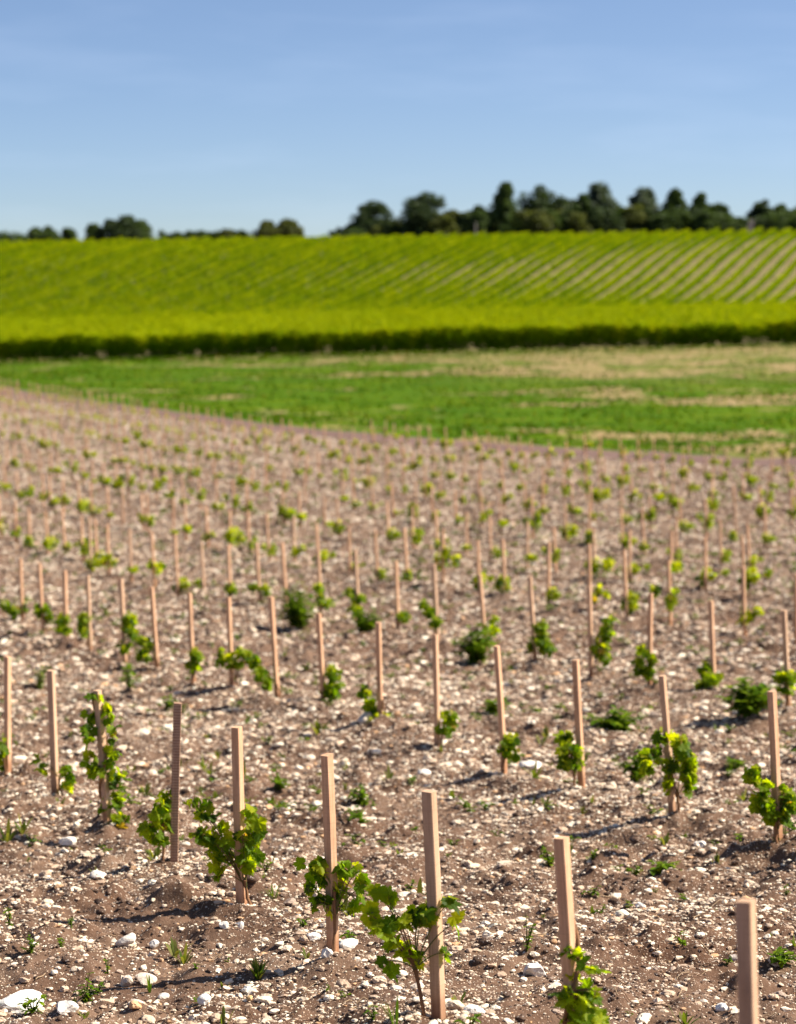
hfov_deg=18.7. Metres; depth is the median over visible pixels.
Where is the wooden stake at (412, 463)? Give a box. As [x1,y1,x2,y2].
[412,452,413,476]
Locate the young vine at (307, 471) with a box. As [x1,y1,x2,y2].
[301,467,312,477]
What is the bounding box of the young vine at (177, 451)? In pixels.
[172,447,180,455]
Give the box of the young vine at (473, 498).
[471,494,483,504]
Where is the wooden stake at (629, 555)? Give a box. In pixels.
[628,530,630,581]
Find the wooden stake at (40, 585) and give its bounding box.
[37,563,45,632]
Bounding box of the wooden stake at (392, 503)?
[390,481,394,518]
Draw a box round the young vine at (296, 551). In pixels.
[289,544,305,561]
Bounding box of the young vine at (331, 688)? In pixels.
[318,664,345,700]
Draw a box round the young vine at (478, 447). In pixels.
[472,443,482,453]
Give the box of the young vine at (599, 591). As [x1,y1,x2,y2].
[592,583,609,610]
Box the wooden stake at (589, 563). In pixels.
[587,544,591,585]
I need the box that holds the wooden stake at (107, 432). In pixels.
[107,421,108,442]
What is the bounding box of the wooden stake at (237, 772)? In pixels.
[231,726,246,904]
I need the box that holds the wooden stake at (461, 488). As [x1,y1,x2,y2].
[460,473,462,504]
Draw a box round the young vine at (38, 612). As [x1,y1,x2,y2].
[33,602,53,631]
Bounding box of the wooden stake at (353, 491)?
[352,478,354,509]
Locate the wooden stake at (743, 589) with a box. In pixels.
[741,566,746,635]
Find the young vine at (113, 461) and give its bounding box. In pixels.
[111,457,117,463]
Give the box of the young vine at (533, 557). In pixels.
[523,553,538,568]
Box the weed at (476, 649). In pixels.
[448,624,499,664]
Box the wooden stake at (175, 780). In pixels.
[170,702,181,862]
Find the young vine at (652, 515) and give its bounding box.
[639,506,655,529]
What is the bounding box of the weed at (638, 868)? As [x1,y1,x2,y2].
[627,866,643,874]
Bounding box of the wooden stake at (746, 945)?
[735,898,758,1023]
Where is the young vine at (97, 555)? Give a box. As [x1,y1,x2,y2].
[93,551,106,561]
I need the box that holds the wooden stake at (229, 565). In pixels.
[226,545,231,598]
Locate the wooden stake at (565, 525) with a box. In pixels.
[563,504,566,541]
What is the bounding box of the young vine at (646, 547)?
[638,542,650,551]
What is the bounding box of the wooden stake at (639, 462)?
[638,451,639,475]
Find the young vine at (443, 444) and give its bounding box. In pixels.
[439,438,453,450]
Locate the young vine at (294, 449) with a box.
[290,445,298,453]
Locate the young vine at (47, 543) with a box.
[40,535,59,551]
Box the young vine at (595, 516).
[586,512,603,521]
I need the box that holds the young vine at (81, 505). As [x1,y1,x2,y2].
[76,498,92,514]
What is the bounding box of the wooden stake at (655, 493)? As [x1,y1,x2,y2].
[655,479,656,509]
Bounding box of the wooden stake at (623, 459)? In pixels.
[623,447,624,473]
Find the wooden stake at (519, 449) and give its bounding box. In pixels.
[519,435,520,459]
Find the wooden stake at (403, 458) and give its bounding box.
[403,448,404,471]
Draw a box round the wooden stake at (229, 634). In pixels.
[226,597,234,685]
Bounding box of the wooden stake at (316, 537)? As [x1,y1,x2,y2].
[315,524,318,550]
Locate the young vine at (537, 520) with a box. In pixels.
[521,509,542,537]
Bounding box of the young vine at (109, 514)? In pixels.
[106,512,114,521]
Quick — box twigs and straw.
[0,687,795,1023]
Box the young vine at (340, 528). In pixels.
[332,520,345,536]
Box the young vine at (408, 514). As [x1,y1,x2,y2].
[406,502,418,517]
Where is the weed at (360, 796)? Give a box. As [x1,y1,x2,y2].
[348,786,371,806]
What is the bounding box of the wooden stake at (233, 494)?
[232,480,234,515]
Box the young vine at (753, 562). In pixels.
[744,555,763,567]
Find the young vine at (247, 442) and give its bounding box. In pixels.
[242,439,251,448]
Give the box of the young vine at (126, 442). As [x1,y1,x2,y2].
[121,437,129,444]
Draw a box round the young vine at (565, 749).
[553,730,584,785]
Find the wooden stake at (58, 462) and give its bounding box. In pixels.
[57,451,58,477]
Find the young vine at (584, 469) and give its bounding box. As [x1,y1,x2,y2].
[577,463,592,476]
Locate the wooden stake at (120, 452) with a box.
[119,439,121,465]
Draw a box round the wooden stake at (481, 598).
[477,574,487,650]
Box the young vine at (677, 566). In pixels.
[664,558,683,584]
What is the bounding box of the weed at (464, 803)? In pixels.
[455,797,470,807]
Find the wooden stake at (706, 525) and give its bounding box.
[704,499,707,536]
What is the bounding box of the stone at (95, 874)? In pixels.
[89,870,106,878]
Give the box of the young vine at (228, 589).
[223,581,237,596]
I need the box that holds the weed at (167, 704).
[156,694,177,710]
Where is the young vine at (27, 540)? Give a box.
[23,535,33,548]
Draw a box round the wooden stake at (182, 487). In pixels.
[181,473,183,506]
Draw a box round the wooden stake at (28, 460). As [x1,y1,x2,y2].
[27,449,30,471]
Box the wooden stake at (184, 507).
[183,503,186,540]
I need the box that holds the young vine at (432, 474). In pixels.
[430,471,438,478]
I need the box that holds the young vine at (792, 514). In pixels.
[786,507,795,523]
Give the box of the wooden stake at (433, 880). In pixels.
[421,789,445,1019]
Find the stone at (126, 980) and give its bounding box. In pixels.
[120,975,134,986]
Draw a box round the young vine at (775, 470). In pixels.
[773,467,780,477]
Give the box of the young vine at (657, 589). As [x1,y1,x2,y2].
[649,585,679,624]
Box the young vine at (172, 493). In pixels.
[163,489,174,501]
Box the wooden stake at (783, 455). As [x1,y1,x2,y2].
[782,443,783,465]
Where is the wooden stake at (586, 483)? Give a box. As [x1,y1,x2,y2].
[585,470,586,499]
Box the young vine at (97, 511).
[87,505,106,518]
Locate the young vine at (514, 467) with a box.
[509,460,518,471]
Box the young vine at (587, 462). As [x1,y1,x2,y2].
[581,460,594,467]
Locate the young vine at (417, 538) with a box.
[409,527,424,547]
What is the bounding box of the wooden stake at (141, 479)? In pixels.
[140,466,143,497]
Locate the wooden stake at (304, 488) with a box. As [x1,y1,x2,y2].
[303,472,305,501]
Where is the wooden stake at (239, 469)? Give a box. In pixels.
[239,458,240,478]
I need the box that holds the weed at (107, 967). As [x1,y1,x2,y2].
[103,959,109,973]
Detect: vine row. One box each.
[0,235,240,317]
[0,236,211,313]
[0,237,123,280]
[0,237,166,297]
[0,237,182,304]
[0,237,195,309]
[0,237,224,316]
[0,238,80,263]
[0,238,95,268]
[0,238,137,287]
[0,238,149,293]
[0,239,30,250]
[0,239,51,254]
[0,239,63,257]
[0,239,107,274]
[0,240,21,246]
[0,303,789,321]
[0,303,795,321]
[0,306,786,323]
[0,307,791,325]
[0,308,792,326]
[0,309,786,326]
[0,310,789,328]
[0,311,795,328]
[0,313,789,332]
[0,313,794,331]
[0,314,795,333]
[0,315,779,333]
[0,317,795,359]
[0,319,779,336]
[1,302,779,318]
[1,302,795,319]
[1,304,786,321]
[1,305,795,323]
[1,310,755,327]
[1,311,782,328]
[1,315,795,333]
[3,302,787,318]
[3,312,793,331]
[4,316,783,335]
[4,319,789,351]
[5,300,793,317]
[5,312,773,331]
[5,313,781,330]
[5,318,786,336]
[7,306,746,322]
[8,315,781,332]
[9,304,777,321]
[9,316,792,335]
[9,318,774,350]
[10,302,785,320]
[13,308,780,325]
[14,236,254,317]
[14,313,775,330]
[15,306,771,322]
[16,315,783,332]
[18,316,795,335]
[19,301,795,317]
[24,319,788,350]
[33,237,266,317]
[43,318,775,334]
[51,235,282,316]
[69,235,297,315]
[88,236,311,315]
[105,234,327,316]
[124,235,341,315]
[141,234,355,314]
[161,234,370,314]
[179,235,384,314]
[197,233,399,313]
[216,234,414,313]
[234,233,427,313]
[252,232,443,312]
[270,233,458,311]
[291,233,471,311]
[309,232,485,311]
[326,232,500,311]
[343,231,515,310]
[362,231,531,310]
[382,232,544,308]
[400,231,559,309]
[417,231,574,308]
[437,231,589,307]
[454,230,603,307]
[472,231,617,307]
[491,230,632,306]
[510,230,646,306]
[527,230,661,306]
[544,229,676,305]
[562,229,690,305]
[581,230,704,305]
[599,228,719,305]
[619,229,733,304]
[636,228,747,304]
[654,227,762,304]
[675,228,777,303]
[692,228,791,302]
[710,231,795,303]
[728,244,795,302]
[746,259,795,301]
[765,276,795,301]
[783,293,795,301]
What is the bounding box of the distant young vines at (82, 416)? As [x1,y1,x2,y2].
[0,386,795,541]
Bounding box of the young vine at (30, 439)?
[28,435,36,445]
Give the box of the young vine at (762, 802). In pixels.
[741,764,795,843]
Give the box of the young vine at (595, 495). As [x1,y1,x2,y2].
[591,486,611,504]
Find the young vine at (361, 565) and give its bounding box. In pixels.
[346,562,364,573]
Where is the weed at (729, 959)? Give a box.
[722,955,732,964]
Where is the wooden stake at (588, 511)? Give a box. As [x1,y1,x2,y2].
[587,502,590,540]
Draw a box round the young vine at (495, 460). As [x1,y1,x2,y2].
[493,458,501,472]
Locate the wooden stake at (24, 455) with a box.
[23,443,25,469]
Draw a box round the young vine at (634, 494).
[625,489,642,507]
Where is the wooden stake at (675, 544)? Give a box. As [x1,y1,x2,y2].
[674,516,677,559]
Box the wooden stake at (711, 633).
[708,600,715,686]
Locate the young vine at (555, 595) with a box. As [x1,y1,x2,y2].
[546,587,561,600]
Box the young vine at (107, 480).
[97,474,111,488]
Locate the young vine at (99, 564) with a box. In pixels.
[84,556,104,572]
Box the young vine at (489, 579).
[469,573,494,590]
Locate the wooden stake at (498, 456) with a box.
[497,446,498,471]
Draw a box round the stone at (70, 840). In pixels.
[59,836,76,844]
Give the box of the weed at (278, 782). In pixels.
[270,769,289,790]
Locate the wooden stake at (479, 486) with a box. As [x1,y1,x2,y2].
[478,472,479,504]
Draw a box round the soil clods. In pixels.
[0,394,795,1023]
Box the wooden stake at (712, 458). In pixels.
[712,444,713,470]
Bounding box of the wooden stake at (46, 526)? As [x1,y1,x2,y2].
[44,511,49,553]
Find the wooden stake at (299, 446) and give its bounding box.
[298,434,300,458]
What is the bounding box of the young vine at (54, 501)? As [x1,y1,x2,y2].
[47,497,58,508]
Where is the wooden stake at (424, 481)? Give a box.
[424,466,425,497]
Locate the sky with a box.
[0,0,795,241]
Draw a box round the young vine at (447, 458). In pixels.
[442,453,454,464]
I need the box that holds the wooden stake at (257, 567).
[255,543,261,602]
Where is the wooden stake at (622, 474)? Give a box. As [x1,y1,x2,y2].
[621,461,623,488]
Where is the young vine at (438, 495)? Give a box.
[434,491,445,500]
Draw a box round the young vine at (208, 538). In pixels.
[201,531,215,546]
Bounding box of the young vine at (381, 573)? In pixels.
[374,568,385,580]
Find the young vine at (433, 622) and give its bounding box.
[416,598,443,633]
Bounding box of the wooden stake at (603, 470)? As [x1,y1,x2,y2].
[603,458,604,485]
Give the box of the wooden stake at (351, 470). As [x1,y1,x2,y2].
[351,459,352,484]
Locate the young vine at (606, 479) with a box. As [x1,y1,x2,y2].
[600,473,610,482]
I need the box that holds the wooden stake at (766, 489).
[766,473,767,505]
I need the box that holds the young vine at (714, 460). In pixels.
[709,457,719,465]
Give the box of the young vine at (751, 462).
[744,457,753,471]
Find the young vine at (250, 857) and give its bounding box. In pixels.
[183,797,267,904]
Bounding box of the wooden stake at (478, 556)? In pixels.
[476,540,479,590]
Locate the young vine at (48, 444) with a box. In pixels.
[40,441,51,448]
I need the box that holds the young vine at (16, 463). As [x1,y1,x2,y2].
[9,457,18,467]
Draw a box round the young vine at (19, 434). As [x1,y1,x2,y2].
[12,432,21,441]
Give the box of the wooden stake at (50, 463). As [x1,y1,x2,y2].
[49,452,51,477]
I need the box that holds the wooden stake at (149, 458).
[148,447,150,473]
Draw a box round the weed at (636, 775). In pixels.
[614,748,657,781]
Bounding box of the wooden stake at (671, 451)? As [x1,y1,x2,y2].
[670,443,671,465]
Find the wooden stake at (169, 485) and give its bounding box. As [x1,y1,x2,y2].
[169,472,170,502]
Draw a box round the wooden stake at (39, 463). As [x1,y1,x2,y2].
[39,450,40,473]
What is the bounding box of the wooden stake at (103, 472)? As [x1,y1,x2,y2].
[102,461,104,489]
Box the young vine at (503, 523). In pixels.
[496,518,508,533]
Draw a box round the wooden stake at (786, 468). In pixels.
[786,453,787,479]
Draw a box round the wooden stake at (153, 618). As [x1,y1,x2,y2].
[149,587,158,668]
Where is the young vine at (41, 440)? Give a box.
[36,438,48,447]
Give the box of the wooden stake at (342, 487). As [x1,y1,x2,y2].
[341,473,343,505]
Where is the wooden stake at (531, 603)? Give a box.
[527,577,537,660]
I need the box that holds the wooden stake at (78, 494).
[77,481,80,515]
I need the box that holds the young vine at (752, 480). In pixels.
[744,472,758,487]
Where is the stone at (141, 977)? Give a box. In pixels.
[135,972,156,984]
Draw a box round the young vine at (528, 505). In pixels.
[521,498,537,513]
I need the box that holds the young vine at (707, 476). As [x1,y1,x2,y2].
[703,472,714,481]
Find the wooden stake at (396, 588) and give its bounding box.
[394,561,399,628]
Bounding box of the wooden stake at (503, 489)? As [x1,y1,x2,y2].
[502,475,504,508]
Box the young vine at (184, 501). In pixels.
[179,498,189,504]
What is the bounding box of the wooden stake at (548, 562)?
[547,542,550,602]
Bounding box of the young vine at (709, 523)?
[696,513,715,529]
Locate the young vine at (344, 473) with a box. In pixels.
[332,468,348,479]
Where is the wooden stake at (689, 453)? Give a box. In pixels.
[688,442,689,468]
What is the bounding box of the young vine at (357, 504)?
[351,500,362,509]
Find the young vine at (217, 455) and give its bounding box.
[213,452,222,460]
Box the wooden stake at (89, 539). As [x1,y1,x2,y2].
[88,518,91,573]
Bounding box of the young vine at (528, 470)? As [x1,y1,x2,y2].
[522,467,533,474]
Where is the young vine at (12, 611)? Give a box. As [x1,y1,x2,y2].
[0,598,28,619]
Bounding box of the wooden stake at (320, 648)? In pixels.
[316,613,325,700]
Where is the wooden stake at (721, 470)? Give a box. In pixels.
[720,457,722,486]
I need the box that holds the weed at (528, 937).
[522,916,536,951]
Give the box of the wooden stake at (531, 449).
[530,439,531,462]
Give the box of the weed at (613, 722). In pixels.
[586,705,643,733]
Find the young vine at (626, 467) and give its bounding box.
[624,464,629,472]
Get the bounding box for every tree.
[0,230,10,243]
[27,227,42,242]
[36,225,61,242]
[60,227,77,243]
[83,223,102,241]
[94,218,118,240]
[108,214,143,240]
[136,219,155,238]
[248,220,284,238]
[276,218,304,238]
[349,200,398,233]
[399,191,446,237]
[467,205,488,211]
[488,181,519,233]
[516,184,570,212]
[556,198,575,209]
[567,193,591,213]
[587,181,619,213]
[628,186,663,214]
[661,187,687,211]
[688,192,709,209]
[705,202,733,215]
[744,199,773,219]
[774,203,790,223]
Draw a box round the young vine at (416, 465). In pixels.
[407,459,422,471]
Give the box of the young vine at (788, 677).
[771,669,795,706]
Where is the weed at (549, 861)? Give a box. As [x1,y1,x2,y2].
[539,846,554,865]
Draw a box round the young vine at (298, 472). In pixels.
[293,469,302,477]
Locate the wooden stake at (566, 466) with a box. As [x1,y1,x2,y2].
[565,456,566,481]
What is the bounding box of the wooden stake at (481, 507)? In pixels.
[480,493,482,527]
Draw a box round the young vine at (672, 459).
[666,455,675,463]
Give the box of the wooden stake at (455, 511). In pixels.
[454,490,456,518]
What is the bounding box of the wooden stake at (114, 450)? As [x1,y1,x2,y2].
[113,442,114,464]
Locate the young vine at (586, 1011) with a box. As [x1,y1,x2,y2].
[547,919,610,1023]
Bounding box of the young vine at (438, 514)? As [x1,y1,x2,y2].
[430,511,440,521]
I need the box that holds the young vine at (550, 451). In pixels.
[544,448,556,461]
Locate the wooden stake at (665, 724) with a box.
[658,675,675,813]
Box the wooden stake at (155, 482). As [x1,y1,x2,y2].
[154,468,156,499]
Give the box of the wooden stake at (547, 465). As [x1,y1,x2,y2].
[547,453,548,478]
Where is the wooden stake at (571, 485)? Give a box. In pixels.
[570,482,573,517]
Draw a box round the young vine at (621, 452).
[619,446,627,459]
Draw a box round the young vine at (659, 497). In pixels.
[652,492,665,509]
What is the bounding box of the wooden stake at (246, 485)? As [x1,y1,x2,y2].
[245,482,247,517]
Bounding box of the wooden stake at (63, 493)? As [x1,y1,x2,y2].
[62,479,64,510]
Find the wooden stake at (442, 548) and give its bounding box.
[441,529,444,582]
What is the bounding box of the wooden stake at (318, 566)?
[316,551,322,617]
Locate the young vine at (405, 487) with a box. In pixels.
[401,485,407,494]
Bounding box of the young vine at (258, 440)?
[249,434,261,450]
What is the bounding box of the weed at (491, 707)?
[478,696,513,713]
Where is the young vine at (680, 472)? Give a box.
[676,466,689,481]
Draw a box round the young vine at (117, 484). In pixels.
[110,478,125,492]
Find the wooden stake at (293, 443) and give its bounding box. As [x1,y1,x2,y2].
[293,433,294,457]
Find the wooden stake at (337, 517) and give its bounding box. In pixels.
[336,499,339,537]
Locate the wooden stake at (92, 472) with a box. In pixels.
[91,460,93,486]
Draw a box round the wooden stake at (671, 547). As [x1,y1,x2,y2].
[669,530,672,582]
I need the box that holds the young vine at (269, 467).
[266,465,273,470]
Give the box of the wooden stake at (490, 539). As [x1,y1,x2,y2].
[488,516,491,563]
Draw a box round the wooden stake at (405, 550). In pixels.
[402,528,408,578]
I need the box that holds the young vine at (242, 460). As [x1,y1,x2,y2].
[235,454,245,466]
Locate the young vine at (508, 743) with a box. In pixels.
[496,732,525,774]
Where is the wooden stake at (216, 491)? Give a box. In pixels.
[215,478,216,511]
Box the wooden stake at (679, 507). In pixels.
[678,497,681,533]
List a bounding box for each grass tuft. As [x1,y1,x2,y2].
[77,1011,89,1018]
[145,974,151,992]
[220,1006,233,1023]
[245,958,268,979]
[264,884,280,898]
[379,996,403,1023]
[451,991,470,1002]
[668,1005,698,1023]
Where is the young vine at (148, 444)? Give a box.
[139,438,152,448]
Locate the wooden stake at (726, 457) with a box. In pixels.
[725,447,726,471]
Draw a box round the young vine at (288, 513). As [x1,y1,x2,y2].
[277,504,295,525]
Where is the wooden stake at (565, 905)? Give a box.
[553,836,577,1021]
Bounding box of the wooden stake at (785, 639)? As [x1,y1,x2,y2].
[781,610,790,705]
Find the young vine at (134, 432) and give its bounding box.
[131,430,141,443]
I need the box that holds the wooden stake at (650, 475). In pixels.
[650,463,651,491]
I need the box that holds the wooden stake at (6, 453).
[5,442,7,464]
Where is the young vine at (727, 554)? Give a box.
[721,549,732,564]
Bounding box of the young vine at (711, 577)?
[694,567,730,586]
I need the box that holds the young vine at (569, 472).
[564,468,571,481]
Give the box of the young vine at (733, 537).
[728,531,737,541]
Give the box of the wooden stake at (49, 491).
[48,477,51,508]
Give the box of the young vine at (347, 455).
[337,454,352,462]
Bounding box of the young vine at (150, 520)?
[142,515,155,528]
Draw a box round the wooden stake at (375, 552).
[373,530,378,580]
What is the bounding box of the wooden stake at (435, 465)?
[434,454,435,479]
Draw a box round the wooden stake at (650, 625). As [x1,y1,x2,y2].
[647,593,652,685]
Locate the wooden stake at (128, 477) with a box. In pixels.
[127,463,129,494]
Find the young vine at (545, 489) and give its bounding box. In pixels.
[537,484,548,495]
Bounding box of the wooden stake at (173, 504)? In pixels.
[172,497,174,537]
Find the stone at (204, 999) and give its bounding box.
[197,993,210,1004]
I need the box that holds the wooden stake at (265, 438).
[265,430,266,453]
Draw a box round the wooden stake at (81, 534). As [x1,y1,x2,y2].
[80,515,83,560]
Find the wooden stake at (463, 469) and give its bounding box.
[462,456,464,484]
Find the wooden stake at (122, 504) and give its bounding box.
[121,487,123,524]
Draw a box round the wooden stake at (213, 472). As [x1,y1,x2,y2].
[213,459,214,484]
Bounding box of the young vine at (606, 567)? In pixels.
[584,555,614,576]
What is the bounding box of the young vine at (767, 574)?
[737,566,772,595]
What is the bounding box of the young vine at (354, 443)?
[351,439,359,450]
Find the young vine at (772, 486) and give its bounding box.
[768,482,777,489]
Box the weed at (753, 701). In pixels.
[714,676,780,717]
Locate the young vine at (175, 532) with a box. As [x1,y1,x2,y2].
[171,529,178,534]
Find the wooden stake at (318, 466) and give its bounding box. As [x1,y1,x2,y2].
[317,452,319,481]
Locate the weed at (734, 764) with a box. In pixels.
[724,757,746,769]
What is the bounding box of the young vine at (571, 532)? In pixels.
[558,523,578,542]
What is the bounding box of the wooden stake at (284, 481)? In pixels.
[282,470,285,498]
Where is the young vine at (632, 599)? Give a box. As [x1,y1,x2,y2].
[618,589,639,614]
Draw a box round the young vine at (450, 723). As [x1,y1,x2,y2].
[434,709,460,745]
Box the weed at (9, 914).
[3,907,13,925]
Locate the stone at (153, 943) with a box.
[149,939,158,947]
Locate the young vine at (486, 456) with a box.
[475,453,489,468]
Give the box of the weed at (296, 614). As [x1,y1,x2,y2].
[276,577,321,628]
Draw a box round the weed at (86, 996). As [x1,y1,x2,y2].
[74,972,99,1002]
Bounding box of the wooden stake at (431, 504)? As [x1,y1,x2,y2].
[431,486,432,522]
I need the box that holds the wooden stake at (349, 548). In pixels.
[347,527,351,573]
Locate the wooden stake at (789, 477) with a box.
[788,465,790,493]
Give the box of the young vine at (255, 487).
[248,481,259,493]
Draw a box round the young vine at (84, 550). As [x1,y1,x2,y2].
[78,537,93,558]
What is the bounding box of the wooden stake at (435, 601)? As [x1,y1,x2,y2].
[431,564,439,640]
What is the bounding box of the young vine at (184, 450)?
[173,444,187,453]
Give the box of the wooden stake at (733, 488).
[732,486,734,518]
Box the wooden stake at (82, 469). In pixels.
[81,455,83,484]
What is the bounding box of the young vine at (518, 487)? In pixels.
[516,483,526,490]
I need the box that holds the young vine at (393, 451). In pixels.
[388,447,397,456]
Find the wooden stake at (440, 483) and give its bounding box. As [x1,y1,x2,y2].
[439,470,440,500]
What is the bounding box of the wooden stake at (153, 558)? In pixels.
[150,532,155,587]
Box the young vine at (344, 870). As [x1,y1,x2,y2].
[292,855,371,951]
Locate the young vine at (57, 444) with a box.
[51,441,59,447]
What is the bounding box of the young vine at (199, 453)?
[193,448,202,459]
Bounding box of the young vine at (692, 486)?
[686,482,700,496]
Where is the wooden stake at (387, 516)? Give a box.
[386,501,389,543]
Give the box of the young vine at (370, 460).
[361,454,372,464]
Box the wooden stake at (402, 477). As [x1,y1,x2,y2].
[402,465,403,494]
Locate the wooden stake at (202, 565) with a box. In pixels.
[199,541,204,588]
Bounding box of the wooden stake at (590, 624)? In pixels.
[587,586,593,677]
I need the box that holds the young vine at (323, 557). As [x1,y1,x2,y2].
[311,550,335,567]
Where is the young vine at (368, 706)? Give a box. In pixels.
[356,684,390,719]
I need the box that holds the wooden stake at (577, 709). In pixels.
[572,659,585,787]
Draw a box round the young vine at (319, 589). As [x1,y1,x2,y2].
[311,582,334,612]
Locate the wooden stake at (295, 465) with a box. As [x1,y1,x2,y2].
[295,451,296,477]
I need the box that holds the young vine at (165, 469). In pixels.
[158,466,172,475]
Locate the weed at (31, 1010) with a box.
[17,994,46,1013]
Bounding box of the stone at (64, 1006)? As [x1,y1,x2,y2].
[56,1000,78,1014]
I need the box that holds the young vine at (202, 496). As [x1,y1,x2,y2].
[187,488,206,509]
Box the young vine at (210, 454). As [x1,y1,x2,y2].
[204,452,214,460]
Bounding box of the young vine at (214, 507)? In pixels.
[211,502,225,511]
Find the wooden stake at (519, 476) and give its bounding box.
[519,463,520,492]
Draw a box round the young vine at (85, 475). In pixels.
[80,471,89,482]
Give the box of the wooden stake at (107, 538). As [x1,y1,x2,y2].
[106,524,110,573]
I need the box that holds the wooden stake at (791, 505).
[790,488,792,525]
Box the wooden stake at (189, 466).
[188,453,190,480]
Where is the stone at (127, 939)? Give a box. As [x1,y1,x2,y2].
[115,933,135,946]
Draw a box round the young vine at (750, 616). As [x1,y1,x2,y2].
[736,606,764,634]
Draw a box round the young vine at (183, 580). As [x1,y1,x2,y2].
[171,577,200,594]
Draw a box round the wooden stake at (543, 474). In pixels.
[542,466,543,482]
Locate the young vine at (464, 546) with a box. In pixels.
[460,544,472,554]
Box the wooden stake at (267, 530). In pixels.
[265,513,270,559]
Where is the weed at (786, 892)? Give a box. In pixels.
[782,884,789,894]
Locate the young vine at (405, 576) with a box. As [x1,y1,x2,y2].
[402,569,412,580]
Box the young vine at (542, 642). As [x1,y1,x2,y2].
[526,618,556,661]
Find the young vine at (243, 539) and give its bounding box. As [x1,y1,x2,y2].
[239,536,258,550]
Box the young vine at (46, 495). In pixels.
[37,491,52,501]
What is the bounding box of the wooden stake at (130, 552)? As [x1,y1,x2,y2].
[128,528,132,581]
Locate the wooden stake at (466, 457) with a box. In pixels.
[466,443,467,467]
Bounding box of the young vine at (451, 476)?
[446,471,456,479]
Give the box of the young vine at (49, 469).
[47,466,54,477]
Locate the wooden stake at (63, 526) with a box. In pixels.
[61,509,65,551]
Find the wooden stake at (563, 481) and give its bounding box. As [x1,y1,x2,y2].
[562,468,564,499]
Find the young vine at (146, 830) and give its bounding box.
[136,789,173,860]
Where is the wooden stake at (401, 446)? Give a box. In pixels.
[400,435,402,459]
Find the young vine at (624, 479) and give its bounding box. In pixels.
[616,475,629,486]
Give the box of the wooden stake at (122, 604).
[119,579,126,663]
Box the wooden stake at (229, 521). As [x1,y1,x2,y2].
[228,510,231,547]
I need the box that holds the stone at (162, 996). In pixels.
[158,993,169,999]
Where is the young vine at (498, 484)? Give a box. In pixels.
[497,481,504,489]
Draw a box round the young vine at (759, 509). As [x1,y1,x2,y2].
[756,504,771,522]
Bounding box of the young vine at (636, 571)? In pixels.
[622,562,650,579]
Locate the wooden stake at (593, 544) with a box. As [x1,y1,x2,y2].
[591,528,596,575]
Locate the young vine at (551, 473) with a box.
[545,469,554,476]
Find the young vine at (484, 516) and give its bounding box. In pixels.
[478,509,492,528]
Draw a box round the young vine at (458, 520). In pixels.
[454,514,468,524]
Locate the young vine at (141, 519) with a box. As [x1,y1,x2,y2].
[138,513,149,525]
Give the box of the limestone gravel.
[0,394,795,1023]
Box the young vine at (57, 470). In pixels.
[52,467,62,477]
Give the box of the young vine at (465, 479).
[462,474,468,483]
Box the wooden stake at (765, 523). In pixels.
[764,507,766,546]
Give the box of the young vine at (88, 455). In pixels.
[83,450,96,460]
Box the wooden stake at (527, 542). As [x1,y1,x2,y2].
[526,521,528,568]
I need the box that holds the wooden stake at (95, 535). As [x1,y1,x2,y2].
[93,519,97,562]
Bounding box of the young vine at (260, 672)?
[245,653,281,697]
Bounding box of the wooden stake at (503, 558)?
[501,539,505,593]
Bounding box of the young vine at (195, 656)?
[184,647,203,685]
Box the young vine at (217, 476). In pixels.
[211,473,222,480]
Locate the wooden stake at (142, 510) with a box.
[140,494,144,529]
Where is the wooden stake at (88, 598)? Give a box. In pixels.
[85,575,92,650]
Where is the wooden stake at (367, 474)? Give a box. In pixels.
[367,460,368,489]
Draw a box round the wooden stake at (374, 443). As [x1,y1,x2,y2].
[373,431,375,454]
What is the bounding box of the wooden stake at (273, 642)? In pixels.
[268,596,279,697]
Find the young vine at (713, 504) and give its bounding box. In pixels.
[707,498,718,510]
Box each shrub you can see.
[2,232,28,241]
[153,229,163,243]
[161,232,175,239]
[171,231,186,238]
[178,230,193,238]
[192,229,213,238]
[206,231,216,239]
[218,228,233,237]
[235,229,251,238]
[331,226,350,236]
[341,227,368,236]
[367,225,388,239]
[380,222,403,239]
[387,218,402,234]
[393,219,414,235]
[410,223,429,235]
[426,213,461,235]
[442,209,468,235]
[455,211,480,234]
[461,210,493,235]
[484,211,503,234]
[487,214,510,234]
[499,211,524,234]
[506,210,530,231]
[520,210,561,234]
[537,209,562,232]
[559,208,576,234]
[565,211,593,234]
[585,207,605,234]
[592,207,619,233]
[609,213,627,232]
[615,209,636,230]
[622,203,650,233]
[633,209,656,233]
[646,210,685,232]
[668,207,694,233]
[688,208,702,231]
[689,208,718,232]
[713,212,736,232]
[717,215,744,233]
[733,216,753,231]
[745,216,780,234]
[754,211,791,232]
[775,209,795,224]
[784,215,795,231]
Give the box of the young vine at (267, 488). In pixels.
[263,484,272,491]
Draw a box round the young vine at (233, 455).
[225,451,235,466]
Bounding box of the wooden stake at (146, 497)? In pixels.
[145,494,148,532]
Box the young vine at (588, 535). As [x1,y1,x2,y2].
[584,530,595,543]
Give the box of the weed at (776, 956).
[766,946,795,967]
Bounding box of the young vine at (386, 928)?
[359,883,465,1018]
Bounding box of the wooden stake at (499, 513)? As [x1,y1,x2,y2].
[498,494,500,533]
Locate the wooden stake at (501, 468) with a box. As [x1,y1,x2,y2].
[500,459,501,482]
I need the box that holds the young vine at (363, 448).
[360,443,369,452]
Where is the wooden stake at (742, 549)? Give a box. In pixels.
[740,535,744,566]
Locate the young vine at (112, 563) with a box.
[102,552,117,573]
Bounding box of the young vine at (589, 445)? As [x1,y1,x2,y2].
[581,442,592,455]
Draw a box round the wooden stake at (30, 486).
[28,475,31,503]
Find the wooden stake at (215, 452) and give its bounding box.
[215,440,216,463]
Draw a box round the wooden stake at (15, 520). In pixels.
[14,501,16,542]

